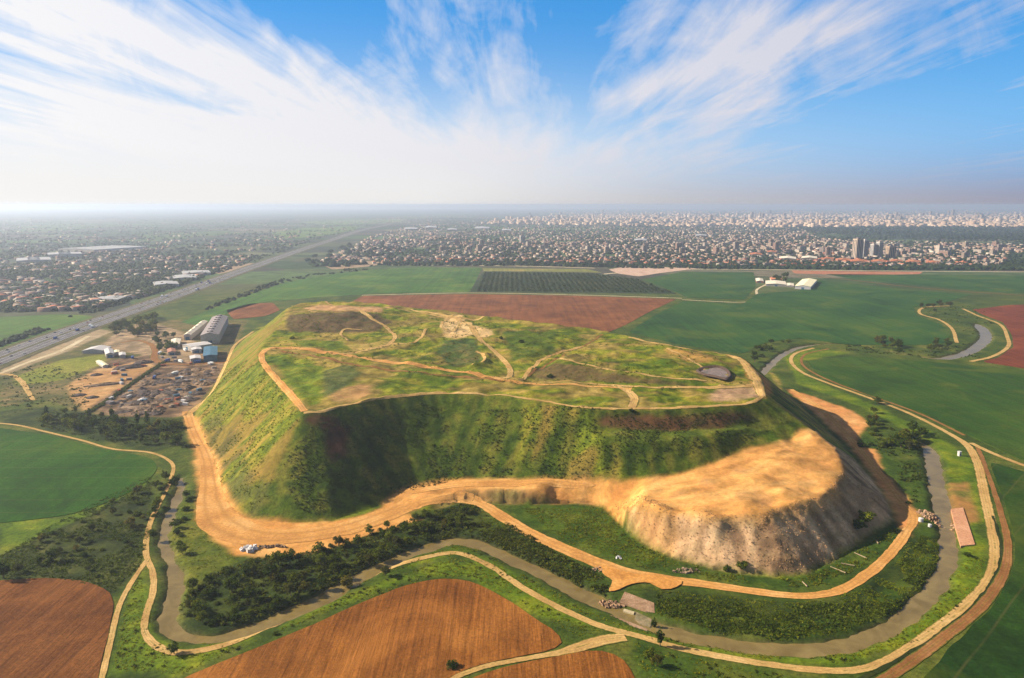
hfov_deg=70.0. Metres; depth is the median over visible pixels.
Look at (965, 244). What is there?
apartment block
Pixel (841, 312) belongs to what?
green field
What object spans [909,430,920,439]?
tree
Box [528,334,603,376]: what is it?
hilltop track
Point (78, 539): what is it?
tree
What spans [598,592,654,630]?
river crossing
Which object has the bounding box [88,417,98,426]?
tree
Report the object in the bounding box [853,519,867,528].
bush
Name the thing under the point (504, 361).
hilltop track
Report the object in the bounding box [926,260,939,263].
hall
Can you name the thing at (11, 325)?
green field
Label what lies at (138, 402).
rubble heap
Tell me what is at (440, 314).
hilltop track
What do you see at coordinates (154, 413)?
rubble heap
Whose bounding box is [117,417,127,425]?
tree
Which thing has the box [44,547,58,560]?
tree
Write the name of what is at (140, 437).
tree
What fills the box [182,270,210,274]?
warehouse
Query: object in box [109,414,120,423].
tree
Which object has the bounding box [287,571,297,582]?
tree
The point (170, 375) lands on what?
rubble heap
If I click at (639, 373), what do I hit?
hilltop track
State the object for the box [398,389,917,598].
haul road
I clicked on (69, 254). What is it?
warehouse
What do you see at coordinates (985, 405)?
green field
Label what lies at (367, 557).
tree
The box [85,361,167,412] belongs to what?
hedge
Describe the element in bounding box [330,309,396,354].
hilltop track
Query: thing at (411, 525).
tree
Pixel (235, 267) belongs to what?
bare ground
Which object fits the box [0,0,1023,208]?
sky
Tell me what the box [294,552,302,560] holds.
tree
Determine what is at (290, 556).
tree
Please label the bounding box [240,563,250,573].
tree
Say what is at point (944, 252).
apartment block
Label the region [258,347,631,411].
hilltop track
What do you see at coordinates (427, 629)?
ploughed field
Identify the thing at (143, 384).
rubble heap
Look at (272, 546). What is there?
rubble pile
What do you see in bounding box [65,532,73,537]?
bush
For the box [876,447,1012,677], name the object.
dirt track
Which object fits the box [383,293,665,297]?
dirt track
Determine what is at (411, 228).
hall
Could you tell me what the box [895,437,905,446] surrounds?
tree
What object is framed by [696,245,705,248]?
apartment block
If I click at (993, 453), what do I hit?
dirt track
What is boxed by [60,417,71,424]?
tree
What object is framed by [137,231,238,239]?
field
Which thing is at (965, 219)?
distant city
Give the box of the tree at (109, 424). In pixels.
[106,421,115,427]
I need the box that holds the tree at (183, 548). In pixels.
[176,543,187,553]
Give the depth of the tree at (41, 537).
440.70 m
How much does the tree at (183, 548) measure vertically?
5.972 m
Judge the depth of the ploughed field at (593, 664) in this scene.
320.08 m
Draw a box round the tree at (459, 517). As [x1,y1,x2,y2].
[454,511,467,523]
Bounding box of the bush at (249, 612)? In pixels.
[245,609,253,615]
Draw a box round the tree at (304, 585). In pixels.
[298,580,310,591]
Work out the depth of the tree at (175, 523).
459.17 m
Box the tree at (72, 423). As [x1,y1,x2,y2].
[68,418,79,430]
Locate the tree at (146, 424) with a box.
[142,421,151,429]
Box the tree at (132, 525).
[129,523,136,529]
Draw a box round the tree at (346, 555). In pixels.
[343,551,350,559]
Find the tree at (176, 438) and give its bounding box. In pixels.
[170,433,183,444]
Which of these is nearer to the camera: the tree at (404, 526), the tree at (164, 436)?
the tree at (404, 526)
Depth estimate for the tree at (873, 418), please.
676.47 m
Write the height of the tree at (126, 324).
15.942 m
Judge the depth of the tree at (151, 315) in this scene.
1280.37 m
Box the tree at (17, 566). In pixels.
[11,563,23,572]
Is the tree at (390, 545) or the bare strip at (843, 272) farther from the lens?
the bare strip at (843, 272)
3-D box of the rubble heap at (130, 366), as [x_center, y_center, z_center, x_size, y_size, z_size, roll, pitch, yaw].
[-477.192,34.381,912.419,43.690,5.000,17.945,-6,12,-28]
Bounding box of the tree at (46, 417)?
[39,412,53,422]
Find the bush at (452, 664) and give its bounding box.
[446,659,458,669]
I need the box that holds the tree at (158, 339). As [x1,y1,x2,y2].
[154,337,161,341]
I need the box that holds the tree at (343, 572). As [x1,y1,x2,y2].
[340,570,347,576]
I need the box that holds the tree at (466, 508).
[459,505,469,512]
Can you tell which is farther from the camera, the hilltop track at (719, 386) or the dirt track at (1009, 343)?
the dirt track at (1009, 343)
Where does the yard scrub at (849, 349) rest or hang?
on the ground at (848, 411)
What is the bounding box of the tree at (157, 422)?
[153,418,161,426]
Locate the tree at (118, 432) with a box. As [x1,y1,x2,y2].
[113,428,125,438]
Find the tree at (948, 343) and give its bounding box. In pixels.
[945,340,952,346]
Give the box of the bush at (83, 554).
[80,551,87,556]
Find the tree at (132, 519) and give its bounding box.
[124,516,135,523]
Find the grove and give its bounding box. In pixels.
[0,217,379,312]
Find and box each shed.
[82,345,111,353]
[96,360,107,367]
[104,348,113,357]
[119,352,125,357]
[167,348,175,354]
[171,338,180,347]
[182,341,211,350]
[184,320,206,339]
[189,355,200,362]
[191,346,201,352]
[200,314,227,343]
[203,346,217,361]
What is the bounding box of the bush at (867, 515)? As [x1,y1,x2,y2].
[858,509,876,521]
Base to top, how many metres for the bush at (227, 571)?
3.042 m
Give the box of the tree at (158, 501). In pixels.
[153,496,163,505]
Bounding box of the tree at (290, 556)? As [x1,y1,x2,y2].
[281,548,295,563]
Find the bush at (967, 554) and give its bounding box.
[962,552,972,556]
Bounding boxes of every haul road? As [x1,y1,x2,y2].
[182,411,418,544]
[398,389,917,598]
[410,479,594,493]
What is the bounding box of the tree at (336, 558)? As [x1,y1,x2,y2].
[331,553,341,562]
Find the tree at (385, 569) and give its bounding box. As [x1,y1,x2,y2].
[380,565,391,575]
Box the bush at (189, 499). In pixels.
[185,496,192,501]
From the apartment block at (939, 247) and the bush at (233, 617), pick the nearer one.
the bush at (233, 617)
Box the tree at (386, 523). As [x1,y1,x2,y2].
[384,520,389,526]
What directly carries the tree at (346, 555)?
on the ground at (848, 411)
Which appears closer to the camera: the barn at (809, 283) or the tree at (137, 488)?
the tree at (137, 488)
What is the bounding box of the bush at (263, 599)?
[259,595,268,601]
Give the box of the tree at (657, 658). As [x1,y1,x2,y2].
[650,654,662,665]
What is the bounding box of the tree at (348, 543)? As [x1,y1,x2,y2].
[345,540,351,546]
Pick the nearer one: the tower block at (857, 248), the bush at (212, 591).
the bush at (212, 591)
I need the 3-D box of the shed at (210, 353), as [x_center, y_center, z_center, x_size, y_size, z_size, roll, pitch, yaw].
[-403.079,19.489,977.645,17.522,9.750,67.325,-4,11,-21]
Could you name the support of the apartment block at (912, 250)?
on the ground at (848, 411)
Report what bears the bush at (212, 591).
on the ground at (848, 411)
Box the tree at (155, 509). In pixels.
[150,505,159,512]
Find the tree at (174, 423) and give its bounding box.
[167,419,181,426]
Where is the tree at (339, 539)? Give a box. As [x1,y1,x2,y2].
[332,535,343,545]
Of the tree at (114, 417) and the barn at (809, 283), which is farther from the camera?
the barn at (809, 283)
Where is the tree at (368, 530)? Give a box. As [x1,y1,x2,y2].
[365,523,373,533]
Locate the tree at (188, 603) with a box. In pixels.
[185,600,191,606]
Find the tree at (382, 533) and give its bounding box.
[379,530,385,537]
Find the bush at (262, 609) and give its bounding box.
[258,607,267,611]
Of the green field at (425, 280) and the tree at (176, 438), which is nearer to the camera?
the tree at (176, 438)
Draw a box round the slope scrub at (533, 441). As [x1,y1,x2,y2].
[271,402,786,514]
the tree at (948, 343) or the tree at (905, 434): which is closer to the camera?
the tree at (905, 434)
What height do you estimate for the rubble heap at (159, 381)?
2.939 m
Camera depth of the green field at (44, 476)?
550.39 m
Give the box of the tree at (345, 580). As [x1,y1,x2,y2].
[339,574,352,587]
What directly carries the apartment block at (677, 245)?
on the ground at (848, 411)
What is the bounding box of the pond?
[696,365,731,379]
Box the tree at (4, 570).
[0,561,11,578]
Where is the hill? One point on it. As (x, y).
(313, 387)
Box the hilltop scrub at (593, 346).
[271,311,750,391]
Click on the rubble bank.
(934, 518)
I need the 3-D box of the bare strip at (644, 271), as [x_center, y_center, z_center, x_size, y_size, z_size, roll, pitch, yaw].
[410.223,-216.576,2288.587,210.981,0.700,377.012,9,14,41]
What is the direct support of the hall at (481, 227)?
on the ground at (848, 411)
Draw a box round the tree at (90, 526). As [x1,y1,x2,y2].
[87,523,94,529]
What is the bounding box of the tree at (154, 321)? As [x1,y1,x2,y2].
[150,318,158,324]
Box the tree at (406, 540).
[403,536,409,543]
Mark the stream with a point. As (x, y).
(984, 340)
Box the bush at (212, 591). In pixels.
[207,588,217,595]
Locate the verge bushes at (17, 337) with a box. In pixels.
[0,228,372,346]
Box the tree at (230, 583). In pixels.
[222,576,239,592]
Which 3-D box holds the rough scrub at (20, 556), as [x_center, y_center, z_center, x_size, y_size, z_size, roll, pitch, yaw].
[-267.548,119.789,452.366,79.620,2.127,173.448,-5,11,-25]
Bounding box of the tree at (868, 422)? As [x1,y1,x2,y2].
[866,419,874,427]
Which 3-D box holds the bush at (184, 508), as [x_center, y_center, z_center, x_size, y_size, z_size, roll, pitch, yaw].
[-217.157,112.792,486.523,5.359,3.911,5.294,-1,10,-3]
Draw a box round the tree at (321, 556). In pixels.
[313,552,326,564]
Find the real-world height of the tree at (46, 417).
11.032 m
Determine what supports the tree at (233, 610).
on the ground at (848, 411)
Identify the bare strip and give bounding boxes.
[609,267,697,275]
[792,270,921,274]
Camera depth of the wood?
4823.60 m
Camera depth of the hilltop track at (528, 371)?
713.53 m
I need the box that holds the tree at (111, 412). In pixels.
[109,406,114,417]
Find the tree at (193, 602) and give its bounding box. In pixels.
[190,598,201,605]
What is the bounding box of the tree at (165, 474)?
[160,470,169,478]
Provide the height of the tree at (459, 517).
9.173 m
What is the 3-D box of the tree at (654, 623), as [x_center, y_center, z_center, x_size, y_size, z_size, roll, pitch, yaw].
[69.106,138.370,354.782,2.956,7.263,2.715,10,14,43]
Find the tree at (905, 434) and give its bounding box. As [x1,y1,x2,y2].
[898,430,911,439]
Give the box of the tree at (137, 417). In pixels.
[134,410,139,422]
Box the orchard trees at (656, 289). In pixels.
[477,271,670,292]
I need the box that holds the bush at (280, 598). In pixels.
[274,596,286,603]
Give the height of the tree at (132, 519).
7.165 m
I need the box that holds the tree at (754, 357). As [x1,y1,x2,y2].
[750,354,758,361]
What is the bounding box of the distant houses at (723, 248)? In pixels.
[394,225,1023,259]
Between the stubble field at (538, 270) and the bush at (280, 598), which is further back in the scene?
the stubble field at (538, 270)
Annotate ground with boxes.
[0,209,1023,677]
[217,263,252,273]
[326,261,382,268]
[470,272,675,293]
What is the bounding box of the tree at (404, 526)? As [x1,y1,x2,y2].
[400,523,408,532]
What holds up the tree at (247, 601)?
on the ground at (848, 411)
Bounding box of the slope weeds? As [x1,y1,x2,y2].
[200,360,897,587]
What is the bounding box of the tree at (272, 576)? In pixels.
[268,572,277,579]
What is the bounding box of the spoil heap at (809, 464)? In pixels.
[450,428,895,576]
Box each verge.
[0,224,385,350]
[0,224,391,368]
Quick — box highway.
[0,224,390,364]
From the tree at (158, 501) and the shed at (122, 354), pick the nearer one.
the tree at (158, 501)
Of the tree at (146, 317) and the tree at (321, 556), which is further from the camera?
the tree at (146, 317)
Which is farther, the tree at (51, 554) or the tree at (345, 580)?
the tree at (51, 554)
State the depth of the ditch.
350.51 m
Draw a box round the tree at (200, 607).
[191,600,209,612]
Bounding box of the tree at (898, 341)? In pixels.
[895,338,903,344]
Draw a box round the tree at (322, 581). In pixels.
[317,577,326,585]
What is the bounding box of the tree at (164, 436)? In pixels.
[159,431,172,442]
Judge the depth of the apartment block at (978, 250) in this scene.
3090.05 m
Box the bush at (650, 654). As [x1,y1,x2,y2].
[641,648,656,659]
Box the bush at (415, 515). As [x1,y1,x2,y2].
[411,512,418,518]
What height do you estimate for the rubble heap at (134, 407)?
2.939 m
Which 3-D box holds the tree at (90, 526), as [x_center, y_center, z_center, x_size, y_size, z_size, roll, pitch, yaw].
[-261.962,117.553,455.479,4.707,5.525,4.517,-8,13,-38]
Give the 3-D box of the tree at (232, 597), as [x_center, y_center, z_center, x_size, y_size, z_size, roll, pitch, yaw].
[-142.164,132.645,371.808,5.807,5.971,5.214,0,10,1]
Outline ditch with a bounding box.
[858,516,1002,677]
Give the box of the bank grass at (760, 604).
[476,507,938,640]
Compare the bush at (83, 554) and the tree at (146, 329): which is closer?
the bush at (83, 554)
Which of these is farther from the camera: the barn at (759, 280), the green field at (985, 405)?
the barn at (759, 280)
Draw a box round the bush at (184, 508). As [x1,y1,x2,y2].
[181,506,189,510]
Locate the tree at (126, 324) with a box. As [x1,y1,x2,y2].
[123,321,129,328]
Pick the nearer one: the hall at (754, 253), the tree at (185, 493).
the tree at (185, 493)
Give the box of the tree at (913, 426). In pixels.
[906,420,920,430]
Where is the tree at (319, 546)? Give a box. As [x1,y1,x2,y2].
[312,541,324,552]
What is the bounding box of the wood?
[304,220,1023,266]
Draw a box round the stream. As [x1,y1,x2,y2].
[761,324,992,374]
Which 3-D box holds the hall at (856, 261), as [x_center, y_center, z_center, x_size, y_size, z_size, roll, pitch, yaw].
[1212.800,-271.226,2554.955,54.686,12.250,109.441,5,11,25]
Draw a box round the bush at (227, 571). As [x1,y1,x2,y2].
[224,568,232,574]
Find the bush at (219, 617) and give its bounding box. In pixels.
[214,613,224,620]
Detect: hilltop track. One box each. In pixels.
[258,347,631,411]
[281,350,501,381]
[324,301,490,320]
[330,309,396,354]
[339,328,359,339]
[391,328,426,344]
[410,309,468,323]
[439,314,461,331]
[466,322,513,379]
[470,351,485,364]
[518,346,584,379]
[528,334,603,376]
[544,380,753,388]
[560,358,706,380]
[613,385,638,407]
[666,348,704,369]
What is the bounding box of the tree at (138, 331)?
[134,328,141,334]
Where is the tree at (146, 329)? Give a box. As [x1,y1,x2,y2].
[142,326,150,334]
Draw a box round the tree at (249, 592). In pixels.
[244,586,257,598]
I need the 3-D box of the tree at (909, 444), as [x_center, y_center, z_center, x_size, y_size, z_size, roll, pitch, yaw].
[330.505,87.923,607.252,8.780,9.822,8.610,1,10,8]
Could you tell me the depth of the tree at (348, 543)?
432.52 m
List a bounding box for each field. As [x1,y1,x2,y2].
[0,314,91,348]
[0,428,156,522]
[0,578,113,677]
[16,222,126,231]
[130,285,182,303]
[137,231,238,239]
[182,267,481,324]
[185,579,561,677]
[228,303,279,318]
[272,226,360,238]
[301,219,405,224]
[354,294,674,331]
[393,214,479,218]
[474,651,634,677]
[483,268,601,272]
[629,280,969,352]
[642,272,755,299]
[808,356,1023,459]
[827,274,1023,292]
[924,463,1023,677]
[973,305,1023,367]
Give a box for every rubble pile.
[239,544,258,552]
[259,544,285,548]
[673,567,699,573]
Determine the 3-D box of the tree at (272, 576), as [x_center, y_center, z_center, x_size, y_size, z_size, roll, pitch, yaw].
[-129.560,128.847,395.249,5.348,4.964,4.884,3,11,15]
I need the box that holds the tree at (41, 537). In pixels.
[36,533,46,540]
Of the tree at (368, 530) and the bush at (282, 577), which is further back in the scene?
the tree at (368, 530)
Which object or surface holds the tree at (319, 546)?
on the ground at (848, 411)
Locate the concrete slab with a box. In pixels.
[951,507,974,547]
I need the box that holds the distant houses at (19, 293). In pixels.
[0,213,513,311]
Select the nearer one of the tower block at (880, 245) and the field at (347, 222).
the tower block at (880, 245)
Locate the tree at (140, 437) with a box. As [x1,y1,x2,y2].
[138,431,143,444]
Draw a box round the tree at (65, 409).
[60,407,67,412]
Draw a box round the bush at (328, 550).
[324,548,332,552]
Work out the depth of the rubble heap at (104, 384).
822.05 m
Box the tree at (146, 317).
[142,314,150,321]
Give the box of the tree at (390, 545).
[386,541,393,549]
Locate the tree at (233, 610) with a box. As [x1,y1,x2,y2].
[229,606,239,613]
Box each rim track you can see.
[304,391,763,413]
[628,337,765,396]
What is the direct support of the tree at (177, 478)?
on the ground at (848, 411)
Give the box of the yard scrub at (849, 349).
[0,306,994,501]
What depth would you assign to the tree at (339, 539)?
433.66 m
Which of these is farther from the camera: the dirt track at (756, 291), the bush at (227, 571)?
the dirt track at (756, 291)
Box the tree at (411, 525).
[408,522,416,530]
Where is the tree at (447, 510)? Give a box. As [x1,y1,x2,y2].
[442,508,450,514]
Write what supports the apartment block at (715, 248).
on the ground at (848, 411)
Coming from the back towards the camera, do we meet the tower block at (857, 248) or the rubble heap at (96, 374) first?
the tower block at (857, 248)
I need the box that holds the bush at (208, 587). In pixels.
[202,584,213,591]
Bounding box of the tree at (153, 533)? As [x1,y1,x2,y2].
[148,529,157,538]
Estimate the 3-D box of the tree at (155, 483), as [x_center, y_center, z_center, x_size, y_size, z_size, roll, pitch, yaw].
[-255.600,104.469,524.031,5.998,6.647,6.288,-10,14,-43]
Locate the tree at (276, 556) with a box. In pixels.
[270,550,285,564]
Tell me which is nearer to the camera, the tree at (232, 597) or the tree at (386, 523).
the tree at (232, 597)
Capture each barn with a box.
[755,278,763,282]
[765,280,786,286]
[795,278,816,289]
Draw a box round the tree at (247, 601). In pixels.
[244,598,251,604]
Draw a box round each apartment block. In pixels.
[476,244,481,250]
[604,246,609,252]
[642,244,647,251]
[675,242,680,248]
[679,247,684,252]
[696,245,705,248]
[713,246,718,252]
[733,241,738,249]
[773,242,778,249]
[819,246,824,252]
[824,246,831,255]
[899,249,906,255]
[908,248,916,252]
[935,244,942,252]
[939,250,950,254]
[952,244,960,248]
[961,251,969,257]
[962,241,968,246]
[973,249,983,252]
[974,255,986,258]
[989,249,996,253]
[996,243,1006,247]
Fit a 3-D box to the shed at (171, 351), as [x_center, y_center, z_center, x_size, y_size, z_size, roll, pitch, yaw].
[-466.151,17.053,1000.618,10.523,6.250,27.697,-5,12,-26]
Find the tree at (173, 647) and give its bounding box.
[166,641,178,653]
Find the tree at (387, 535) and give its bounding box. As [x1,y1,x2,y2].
[384,531,392,540]
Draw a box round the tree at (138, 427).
[133,423,143,432]
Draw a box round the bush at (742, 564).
[735,561,748,568]
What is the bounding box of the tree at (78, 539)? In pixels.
[75,536,83,543]
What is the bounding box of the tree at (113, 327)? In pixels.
[109,325,116,330]
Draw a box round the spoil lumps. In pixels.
[615,473,881,570]
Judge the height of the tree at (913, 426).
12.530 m
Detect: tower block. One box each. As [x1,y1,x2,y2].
[519,235,524,242]
[852,238,863,257]
[862,239,868,257]
[869,243,876,255]
[876,241,883,256]
[885,245,896,257]
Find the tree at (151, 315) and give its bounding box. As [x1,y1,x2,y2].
[148,312,156,318]
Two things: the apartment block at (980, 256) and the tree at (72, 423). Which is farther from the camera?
the apartment block at (980, 256)
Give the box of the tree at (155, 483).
[151,480,159,485]
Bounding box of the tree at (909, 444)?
[905,439,915,448]
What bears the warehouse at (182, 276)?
on the ground at (848, 411)
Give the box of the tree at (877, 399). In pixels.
[872,396,883,403]
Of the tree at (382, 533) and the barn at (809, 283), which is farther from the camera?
the barn at (809, 283)
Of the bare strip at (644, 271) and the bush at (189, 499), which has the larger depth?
the bare strip at (644, 271)
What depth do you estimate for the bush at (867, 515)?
455.75 m
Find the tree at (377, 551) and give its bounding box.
[372,547,384,559]
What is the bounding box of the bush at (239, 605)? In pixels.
[233,602,242,608]
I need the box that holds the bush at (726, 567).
[723,564,731,570]
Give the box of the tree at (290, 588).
[285,582,297,595]
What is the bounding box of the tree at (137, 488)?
[133,484,142,493]
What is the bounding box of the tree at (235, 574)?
[231,572,239,578]
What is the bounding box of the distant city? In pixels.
[481,210,1023,226]
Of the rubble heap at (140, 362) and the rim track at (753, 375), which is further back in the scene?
the rubble heap at (140, 362)
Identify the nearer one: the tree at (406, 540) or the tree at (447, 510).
the tree at (406, 540)
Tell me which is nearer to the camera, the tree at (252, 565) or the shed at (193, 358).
the tree at (252, 565)
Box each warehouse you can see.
[16,257,50,262]
[47,252,81,257]
[58,245,145,251]
[93,295,126,300]
[153,280,178,286]
[172,274,196,279]
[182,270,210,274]
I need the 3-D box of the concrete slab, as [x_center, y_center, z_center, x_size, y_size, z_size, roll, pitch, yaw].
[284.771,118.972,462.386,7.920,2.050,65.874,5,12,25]
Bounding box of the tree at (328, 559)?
[324,554,332,564]
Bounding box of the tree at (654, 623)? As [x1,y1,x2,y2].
[651,617,656,626]
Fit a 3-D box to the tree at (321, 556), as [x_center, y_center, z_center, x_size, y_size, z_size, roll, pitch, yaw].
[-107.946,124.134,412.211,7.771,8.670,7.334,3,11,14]
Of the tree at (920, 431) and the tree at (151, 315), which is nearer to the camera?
the tree at (920, 431)
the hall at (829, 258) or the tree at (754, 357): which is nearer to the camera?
the tree at (754, 357)
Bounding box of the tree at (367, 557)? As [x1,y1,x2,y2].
[363,552,375,564]
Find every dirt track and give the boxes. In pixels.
[0,336,89,372]
[0,348,999,673]
[0,373,34,399]
[98,559,149,677]
[120,340,228,364]
[184,331,253,415]
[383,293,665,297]
[451,633,627,677]
[695,285,764,301]
[800,349,964,434]
[818,276,1023,295]
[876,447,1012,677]
[917,306,958,342]
[963,309,1011,361]
[969,443,1023,465]
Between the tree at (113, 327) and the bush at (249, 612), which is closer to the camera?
the bush at (249, 612)
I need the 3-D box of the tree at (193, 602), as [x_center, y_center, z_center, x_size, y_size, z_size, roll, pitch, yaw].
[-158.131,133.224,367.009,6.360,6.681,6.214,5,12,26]
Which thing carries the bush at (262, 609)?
on the ground at (848, 411)
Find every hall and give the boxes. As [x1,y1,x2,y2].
[404,227,416,229]
[425,226,436,228]
[475,226,488,228]
[634,238,646,241]
[749,252,761,255]
[779,256,795,260]
[801,255,816,259]
[821,257,833,259]
[850,259,867,262]
[871,259,885,263]
[905,259,920,262]
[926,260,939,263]
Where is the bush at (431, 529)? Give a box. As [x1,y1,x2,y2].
[427,526,434,532]
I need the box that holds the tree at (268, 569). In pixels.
[261,564,276,575]
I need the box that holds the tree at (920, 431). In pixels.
[915,427,927,436]
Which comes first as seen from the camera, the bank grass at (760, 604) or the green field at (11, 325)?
the bank grass at (760, 604)
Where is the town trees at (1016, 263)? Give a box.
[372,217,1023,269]
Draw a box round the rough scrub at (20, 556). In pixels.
[0,478,151,590]
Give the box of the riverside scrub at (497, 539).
[179,503,609,625]
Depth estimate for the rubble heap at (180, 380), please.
837.49 m
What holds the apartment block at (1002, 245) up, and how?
on the ground at (848, 411)
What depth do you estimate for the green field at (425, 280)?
1840.65 m
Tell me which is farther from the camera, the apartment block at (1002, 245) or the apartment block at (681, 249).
the apartment block at (1002, 245)
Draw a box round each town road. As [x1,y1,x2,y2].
[469,265,582,267]
[606,269,997,273]
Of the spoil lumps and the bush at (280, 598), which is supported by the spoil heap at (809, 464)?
the spoil lumps
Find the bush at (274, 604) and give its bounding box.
[269,599,279,608]
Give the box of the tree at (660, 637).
[656,627,664,646]
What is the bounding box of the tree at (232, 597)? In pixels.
[226,594,238,602]
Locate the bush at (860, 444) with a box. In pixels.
[857,442,866,446]
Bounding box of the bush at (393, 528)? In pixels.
[389,525,397,531]
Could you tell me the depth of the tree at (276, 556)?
410.41 m
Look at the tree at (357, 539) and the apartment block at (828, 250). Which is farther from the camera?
the apartment block at (828, 250)
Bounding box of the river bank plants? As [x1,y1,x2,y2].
[654,535,939,638]
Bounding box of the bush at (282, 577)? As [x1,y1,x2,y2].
[278,574,286,580]
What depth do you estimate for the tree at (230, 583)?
381.05 m
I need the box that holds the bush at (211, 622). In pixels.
[207,619,215,626]
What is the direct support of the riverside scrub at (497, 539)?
on the ground at (848, 411)
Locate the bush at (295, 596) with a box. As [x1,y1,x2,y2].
[292,593,303,600]
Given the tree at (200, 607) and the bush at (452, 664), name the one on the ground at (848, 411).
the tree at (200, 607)
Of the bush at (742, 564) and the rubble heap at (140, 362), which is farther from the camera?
the rubble heap at (140, 362)
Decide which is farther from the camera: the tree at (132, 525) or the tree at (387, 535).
the tree at (132, 525)
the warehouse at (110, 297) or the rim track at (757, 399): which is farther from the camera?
the warehouse at (110, 297)
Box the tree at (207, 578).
[203,574,214,581]
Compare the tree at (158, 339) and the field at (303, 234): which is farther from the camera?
the field at (303, 234)
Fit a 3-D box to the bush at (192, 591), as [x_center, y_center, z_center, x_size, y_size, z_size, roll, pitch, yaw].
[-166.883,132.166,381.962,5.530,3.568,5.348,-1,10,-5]
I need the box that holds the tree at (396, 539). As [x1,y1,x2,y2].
[391,535,402,545]
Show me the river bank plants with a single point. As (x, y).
(817, 609)
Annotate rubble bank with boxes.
[916,509,954,529]
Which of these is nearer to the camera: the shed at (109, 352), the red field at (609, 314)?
the shed at (109, 352)
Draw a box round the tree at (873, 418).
[866,416,875,421]
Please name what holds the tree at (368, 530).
on the ground at (848, 411)
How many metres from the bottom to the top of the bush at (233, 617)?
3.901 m
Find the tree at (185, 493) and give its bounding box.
[182,490,189,496]
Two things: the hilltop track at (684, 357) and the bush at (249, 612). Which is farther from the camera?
the hilltop track at (684, 357)
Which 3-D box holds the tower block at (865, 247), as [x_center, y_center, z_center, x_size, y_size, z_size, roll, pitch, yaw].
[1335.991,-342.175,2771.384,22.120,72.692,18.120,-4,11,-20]
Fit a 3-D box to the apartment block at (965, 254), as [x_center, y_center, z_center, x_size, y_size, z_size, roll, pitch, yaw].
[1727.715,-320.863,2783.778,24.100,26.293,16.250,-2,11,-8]
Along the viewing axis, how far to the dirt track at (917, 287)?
1796.77 m
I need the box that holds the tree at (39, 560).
[34,555,42,563]
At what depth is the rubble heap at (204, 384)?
822.93 m
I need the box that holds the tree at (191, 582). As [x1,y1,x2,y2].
[185,577,197,588]
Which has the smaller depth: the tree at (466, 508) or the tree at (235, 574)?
the tree at (235, 574)
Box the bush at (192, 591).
[187,588,197,593]
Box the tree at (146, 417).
[143,411,149,423]
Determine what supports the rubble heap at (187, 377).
on the ground at (848, 411)
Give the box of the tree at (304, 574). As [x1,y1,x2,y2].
[296,570,307,578]
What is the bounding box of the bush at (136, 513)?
[132,510,141,515]
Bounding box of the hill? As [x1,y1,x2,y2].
[193,301,895,576]
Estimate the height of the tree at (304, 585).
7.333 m
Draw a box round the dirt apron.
[601,566,681,590]
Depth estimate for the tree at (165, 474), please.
540.02 m
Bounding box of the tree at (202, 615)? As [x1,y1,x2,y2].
[194,610,208,621]
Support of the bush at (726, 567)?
on the spoil heap at (809, 464)
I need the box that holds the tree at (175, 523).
[169,518,180,526]
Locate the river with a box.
[157,443,958,657]
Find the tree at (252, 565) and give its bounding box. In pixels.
[247,561,257,569]
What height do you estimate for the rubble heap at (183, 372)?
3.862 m
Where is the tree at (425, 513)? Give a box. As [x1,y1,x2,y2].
[421,509,430,516]
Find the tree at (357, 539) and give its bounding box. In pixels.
[353,534,361,545]
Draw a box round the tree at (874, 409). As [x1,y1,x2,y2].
[870,406,878,412]
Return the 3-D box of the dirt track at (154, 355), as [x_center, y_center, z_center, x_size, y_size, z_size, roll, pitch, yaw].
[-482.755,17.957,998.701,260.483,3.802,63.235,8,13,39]
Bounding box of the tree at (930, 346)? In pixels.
[926,343,935,351]
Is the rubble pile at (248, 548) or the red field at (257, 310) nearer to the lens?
the rubble pile at (248, 548)
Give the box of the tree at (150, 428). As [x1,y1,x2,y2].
[145,425,155,432]
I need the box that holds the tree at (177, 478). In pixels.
[171,475,180,481]
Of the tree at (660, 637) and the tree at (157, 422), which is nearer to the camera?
the tree at (660, 637)
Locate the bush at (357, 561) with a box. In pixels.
[353,558,360,564]
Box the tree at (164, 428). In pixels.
[158,425,169,431]
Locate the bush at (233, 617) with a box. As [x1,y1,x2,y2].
[229,614,238,620]
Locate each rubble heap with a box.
[72,393,86,396]
[83,382,126,386]
[86,395,98,398]
[90,373,102,375]
[107,408,127,412]
[112,364,147,369]
[114,410,131,413]
[119,393,136,397]
[124,400,142,404]
[125,405,148,409]
[133,360,153,364]
[134,407,145,410]
[136,383,151,385]
[145,401,160,404]
[148,410,162,415]
[150,380,170,383]
[151,407,165,411]
[154,394,170,397]
[160,390,177,394]
[165,374,178,376]
[170,382,181,385]
[175,379,189,381]
[177,396,199,400]
[178,371,193,374]
[183,376,195,378]
[186,398,197,401]
[187,391,205,395]
[199,382,211,385]
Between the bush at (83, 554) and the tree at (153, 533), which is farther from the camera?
the tree at (153, 533)
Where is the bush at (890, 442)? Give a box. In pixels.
[886,439,894,445]

